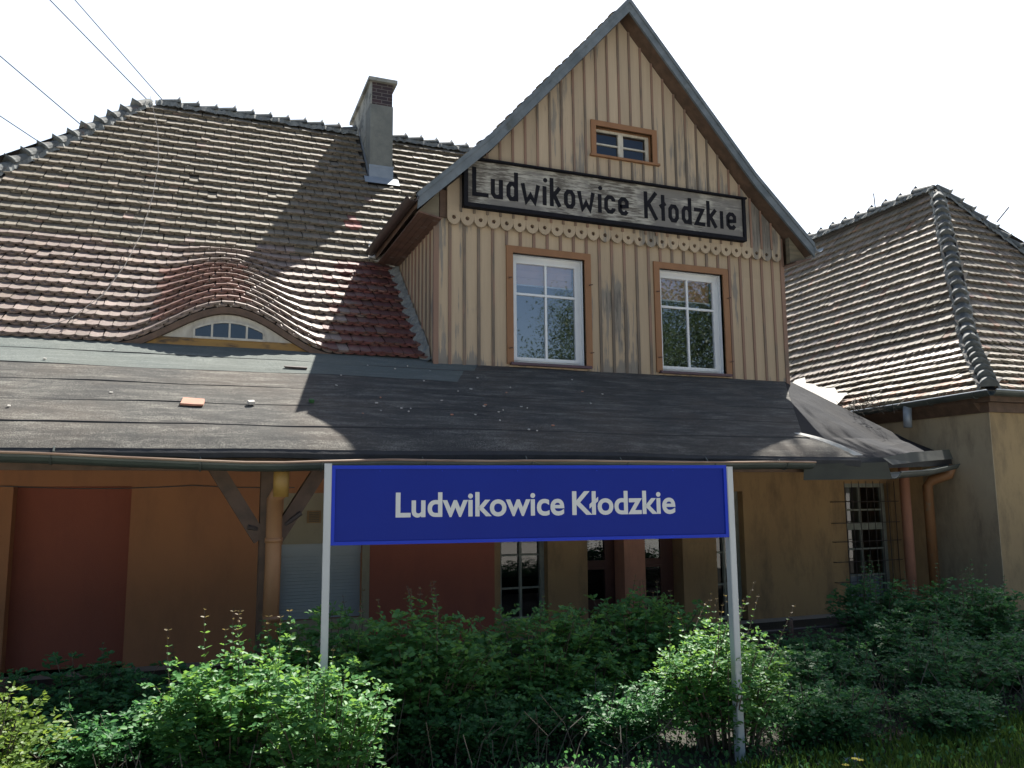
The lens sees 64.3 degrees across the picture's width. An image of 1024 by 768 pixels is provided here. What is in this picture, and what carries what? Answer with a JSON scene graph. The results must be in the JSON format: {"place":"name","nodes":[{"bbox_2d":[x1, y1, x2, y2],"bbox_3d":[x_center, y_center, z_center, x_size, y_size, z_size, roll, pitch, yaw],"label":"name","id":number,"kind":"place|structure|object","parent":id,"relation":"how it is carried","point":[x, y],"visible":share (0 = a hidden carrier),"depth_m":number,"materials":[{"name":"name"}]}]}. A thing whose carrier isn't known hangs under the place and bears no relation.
{"place":"outdoors","nodes":[
{"label":"outdoors","id":0,"kind":"place"},
{"bbox_2d":[0,116,36,140],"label":"overhead wire","id":1,"kind":"object","parent":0,"point":[18,128],"visible":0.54,"depth_m":18.14,"materials":[{"name":"grey metal"}]},
{"bbox_2d":[0,56,79,123],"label":"overhead wire","id":2,"kind":"object","parent":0,"point":[39,89],"visible":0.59,"depth_m":18.39,"materials":[{"name":"grey metal"}]},
{"bbox_2d":[50,0,146,98],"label":"overhead wire","id":3,"kind":"object","parent":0,"point":[98,49],"visible":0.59,"depth_m":18.98,"materials":[{"name":"grey metal"}]},
{"bbox_2d":[75,0,161,98],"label":"overhead wire","id":4,"kind":"object","parent":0,"point":[118,49],"visible":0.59,"depth_m":19.12,"materials":[{"name":"grey metal"}]},
{"bbox_2d":[0,0,1023,240],"label":"sky","id":5,"kind":"structure","parent":0,"point":[833,104],"materials":[{"name":"white"}]},
{"bbox_2d":[4,582,1023,767],"bbox_3d":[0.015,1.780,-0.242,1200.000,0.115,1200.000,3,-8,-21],"label":"ground","id":6,"kind":"structure","parent":0,"point":[529,601],"depth_m":6.11,"materials":[{"name":"green grass"}]},
{"bbox_2d":[0,680,80,767],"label":"shrub","id":7,"kind":"object","parent":6,"relation":"on","point":[15,760],"visible":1,"depth_m":4.61,"materials":[{"name":"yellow plant"}]},
{"bbox_2d":[20,690,189,767],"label":"shrub","id":8,"kind":"object","parent":6,"relation":"on","point":[98,741],"visible":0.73,"depth_m":5.05,"materials":[{"name":"green plant"}]},
{"bbox_2d":[0,642,226,767],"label":"shrub","id":9,"kind":"object","parent":6,"relation":"on","point":[111,692],"visible":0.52,"depth_m":5.66,"materials":[{"name":"green plant"}]},
{"bbox_2d":[118,608,330,767],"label":"shrub","id":10,"kind":"object","parent":6,"relation":"on","point":[235,707],"visible":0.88,"depth_m":4.90,"materials":[{"name":"green plant"}]},
{"bbox_2d":[244,588,395,703],"bbox_3d":[-1.448,2.110,6.060,1.150,1.081,0.979,3,-8,-21],"label":"shrub","id":11,"kind":"object","parent":6,"relation":"on","point":[298,645],"visible":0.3,"depth_m":5.92,"materials":[{"name":"green plant"}]},
{"bbox_2d":[240,647,401,767],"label":"shrub","id":12,"kind":"object","parent":6,"relation":"on","point":[332,734],"visible":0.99,"depth_m":4.62,"materials":[{"name":"green plant"}]},
{"bbox_2d":[271,658,393,765],"bbox_3d":[-1.299,2.262,5.638,0.969,0.676,0.788,3,-8,-21],"label":"shrub","id":13,"kind":"object","parent":6,"relation":"on","point":[331,697],"visible":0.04,"depth_m":5.57,"materials":[{"name":"green plant"}]},
{"bbox_2d":[339,693,485,766],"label":"shrub","id":14,"kind":"object","parent":6,"relation":"on","point":[405,749],"visible":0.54,"depth_m":5.46,"materials":[{"name":"green plant"}]},
{"bbox_2d":[328,581,514,761],"bbox_3d":[-0.641,2.024,5.873,1.470,1.189,1.080,3,-8,-21],"label":"shrub","id":15,"kind":"object","parent":6,"relation":"on","point":[413,682],"visible":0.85,"depth_m":5.67,"materials":[{"name":"green plant"}]},
{"bbox_2d":[405,689,578,767],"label":"shrub","id":16,"kind":"object","parent":6,"relation":"on","point":[475,730],"visible":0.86,"depth_m":5.57,"materials":[{"name":"green plant"}]},
{"bbox_2d":[0,614,1001,751],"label":"chain link fence","id":17,"kind":"object","parent":6,"relation":"on","point":[789,624],"visible":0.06,"depth_m":8.24,"materials":[{"name":"metal"}]},
{"bbox_2d":[0,0,1023,692],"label":"station building","id":18,"kind":"structure","parent":6,"relation":"on","point":[142,510],"depth_m":10.90,"materials":[{"name":"ceramic"}]},
{"bbox_2d":[4,486,131,672],"bbox_3d":[-4.787,2.088,8.846,1.170,1.970,0.040,3,-8,-21],"label":"walled up doorway","id":19,"kind":"structure","parent":18,"relation":"in","point":[68,588],"depth_m":8.82,"materials":[{"name":"red paint"}]},
{"bbox_2d":[41,96,158,329],"bbox_3d":[-5.275,-2.701,11.188,0.509,4.926,4.618,1,-8,-13],"label":"lightning conductor","id":20,"kind":"object","parent":18,"relation":"attached to","point":[101,296],"visible":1,"depth_m":10.44,"materials":[{"name":"grey metal"}]},
{"bbox_2d":[180,397,204,405],"bbox_3d":[-2.909,0.160,7.407,0.209,0.096,0.168,3,-8,-21],"label":"loose roof tile","id":21,"kind":"object","parent":18,"relation":"on","point":[187,401],"visible":1,"depth_m":7.38,"materials":[{"name":"ceramic"}]},
{"bbox_2d":[247,400,254,404],"bbox_3d":[-2.438,0.171,7.614,0.063,0.053,0.059,5,-9,-35],"label":"rubble piece","id":22,"kind":"object","parent":18,"relation":"on","point":[250,402],"visible":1,"depth_m":7.60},
{"bbox_2d":[284,365,306,368],"bbox_3d":[-2.362,-0.182,8.888,0.249,0.037,0.037,2,-8,-17],"label":"dark stick","id":23,"kind":"object","parent":18,"relation":"on","point":[295,367],"visible":1,"depth_m":8.88,"materials":[{"name":"wood"}]},
{"bbox_2d":[500,541,544,622],"bbox_3d":[0.102,2.257,10.653,0.660,1.640,0.070,3,-8,-21],"label":"window","id":24,"kind":"structure","parent":18,"relation":"in","point":[540,553],"depth_m":10.64,"materials":[{"name":"paint"}]},
{"bbox_2d":[506,245,593,368],"bbox_3d":[0.466,-0.990,10.808,1.223,1.580,0.319,3,-8,-21],"label":"window","id":25,"kind":"structure","parent":18,"relation":"in","point":[521,270],"depth_m":10.89,"materials":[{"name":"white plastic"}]},
{"bbox_2d":[462,158,746,242],"bbox_3d":[1.402,-2.489,11.149,4.340,0.657,0.120,3,-8,-21],"label":"name board","id":26,"kind":"object","parent":18,"relation":"attached to","point":[493,185],"visible":1,"depth_m":11.07,"materials":[{"name":"grey wood"}]},
{"bbox_2d":[590,119,660,166],"bbox_3d":[1.520,-3.280,11.552,1.095,0.680,0.405,3,-8,-21],"label":"window","id":27,"kind":"structure","parent":18,"relation":"in","point":[606,147],"depth_m":11.55,"materials":[{"name":"white paint"}]},
{"bbox_2d":[653,261,733,376],"bbox_3d":[2.530,-0.896,11.607,1.243,1.585,0.319,3,-8,-21],"label":"window","id":28,"kind":"structure","parent":18,"relation":"in","point":[669,284],"depth_m":11.71,"materials":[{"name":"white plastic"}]},
{"bbox_2d":[716,492,742,620],"bbox_3d":[3.084,2.476,11.784,0.490,1.820,0.090,3,-8,-21],"label":"window","id":29,"kind":"structure","parent":18,"relation":"in","point":[725,617],"depth_m":11.78,"materials":[{"name":"paint"}]},
{"bbox_2d":[831,481,905,604],"bbox_3d":[5.431,2.470,12.630,1.326,1.900,0.283,3,-8,-21],"label":"window","id":30,"kind":"structure","parent":18,"relation":"in","point":[854,578],"depth_m":12.72,"materials":[{"name":"paint"}]},
{"bbox_2d":[836,390,906,414],"bbox_3d":[5.510,0.295,12.630,1.165,0.398,0.952,3,-8,-21],"label":"twig bundle","id":31,"kind":"object","parent":18,"relation":"on","point":[859,402],"visible":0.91,"depth_m":12.62,"materials":[{"name":"brown wood"}]},
{"bbox_2d":[0,659,1023,767],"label":"ground weeds","id":32,"kind":"object","parent":6,"relation":"on","point":[677,750],"visible":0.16,"depth_m":5.53,"materials":[{"name":"green plant"}]},
{"bbox_2d":[432,655,594,748],"bbox_3d":[-0.097,2.376,6.126,1.678,0.622,0.847,3,-8,-21],"label":"shrub","id":33,"kind":"object","parent":6,"relation":"on","point":[500,685],"visible":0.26,"depth_m":6.01,"materials":[{"name":"green plant"}]},
{"bbox_2d":[4,632,1023,767],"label":"dry stalks","id":34,"kind":"object","parent":6,"relation":"on","point":[455,760],"visible":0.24,"depth_m":5.63,"materials":[{"name":"green plant"}]},
{"bbox_2d":[319,464,745,762],"bbox_3d":[0.187,1.576,5.304,2.792,2.105,0.066,1,-8,-12],"label":"platform sign","id":35,"kind":"object","parent":6,"relation":"on","point":[392,504],"visible":1,"depth_m":5.38,"materials":[{"name":"blue metal"}]},
{"bbox_2d":[454,589,629,730],"bbox_3d":[0.198,2.163,6.419,1.513,1.047,1.090,-1,-8,0],"label":"shrub","id":36,"kind":"object","parent":6,"relation":"on","point":[539,641],"visible":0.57,"depth_m":6.38,"materials":[{"name":"green plant"}]},
{"bbox_2d":[524,645,659,725],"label":"shrub","id":37,"kind":"object","parent":6,"relation":"on","point":[618,673],"visible":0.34,"depth_m":6.48,"materials":[{"name":"green plant"}]},
{"bbox_2d":[547,677,679,757],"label":"shrub","id":38,"kind":"object","parent":6,"relation":"on","point":[637,721],"visible":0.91,"depth_m":5.74,"materials":[{"name":"green plant"}]},
{"bbox_2d":[549,575,728,698],"bbox_3d":[1.115,2.239,7.165,1.722,1.084,1.131,3,-8,-21],"label":"shrub","id":39,"kind":"object","parent":6,"relation":"on","point":[640,629],"visible":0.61,"depth_m":7.01,"materials":[{"name":"green plant"}]},
{"bbox_2d":[642,580,806,758],"bbox_3d":[1.497,2.007,5.804,1.282,1.166,0.984,3,-8,-21],"label":"shrub","id":40,"kind":"object","parent":6,"relation":"on","point":[693,682],"visible":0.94,"depth_m":5.64,"materials":[{"name":"green plant"}]},
{"bbox_2d":[723,637,891,712],"bbox_3d":[2.461,2.449,6.827,1.522,0.653,1.035,3,-8,-21],"label":"shrub","id":41,"kind":"object","parent":6,"relation":"on","point":[814,665],"visible":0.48,"depth_m":6.72,"materials":[{"name":"green plant"}]},
{"bbox_2d":[763,624,880,681],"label":"shrub","id":42,"kind":"object","parent":6,"relation":"on","point":[822,640],"visible":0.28,"depth_m":7.66,"materials":[{"name":"green plant"}]},
{"bbox_2d":[761,680,898,755],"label":"shrub","id":43,"kind":"object","parent":6,"relation":"on","point":[829,714],"visible":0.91,"depth_m":5.79,"materials":[{"name":"green plant"}]},
{"bbox_2d":[842,757,862,767],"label":"yellow flower","id":44,"kind":"object","parent":6,"relation":"on","point":[860,760],"visible":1,"depth_m":5.17,"materials":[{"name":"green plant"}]},
{"bbox_2d":[824,554,934,667],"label":"shrub","id":45,"kind":"object","parent":6,"relation":"on","point":[860,611],"visible":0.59,"depth_m":8.57,"materials":[{"name":"green plant"}]},
{"bbox_2d":[852,605,973,683],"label":"shrub","id":46,"kind":"object","parent":6,"relation":"on","point":[921,627],"visible":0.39,"depth_m":7.75,"materials":[{"name":"green plant"}]},
{"bbox_2d":[868,627,1023,714],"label":"shrub","id":47,"kind":"object","parent":6,"relation":"on","point":[991,675],"visible":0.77,"depth_m":6.78,"materials":[{"name":"green plant"}]},
{"bbox_2d":[885,683,1015,749],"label":"shrub","id":48,"kind":"object","parent":6,"relation":"on","point":[954,709],"visible":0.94,"depth_m":6.01,"materials":[{"name":"green plant"}]},
{"bbox_2d":[895,563,1023,668],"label":"shrub","id":49,"kind":"object","parent":6,"relation":"on","point":[986,619],"visible":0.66,"depth_m":8.35,"materials":[{"name":"green plant"}]},
{"bbox_2d":[954,624,1023,692],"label":"shrub","id":50,"kind":"object","parent":6,"relation":"on","point":[1008,640],"visible":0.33,"depth_m":7.29,"materials":[{"name":"green plant"}]},
{"bbox_2d":[716,705,1023,767],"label":"grass","id":51,"kind":"structure","parent":0,"point":[969,763],"depth_m":5.48,"materials":[{"name":"green plant"}]}
]}

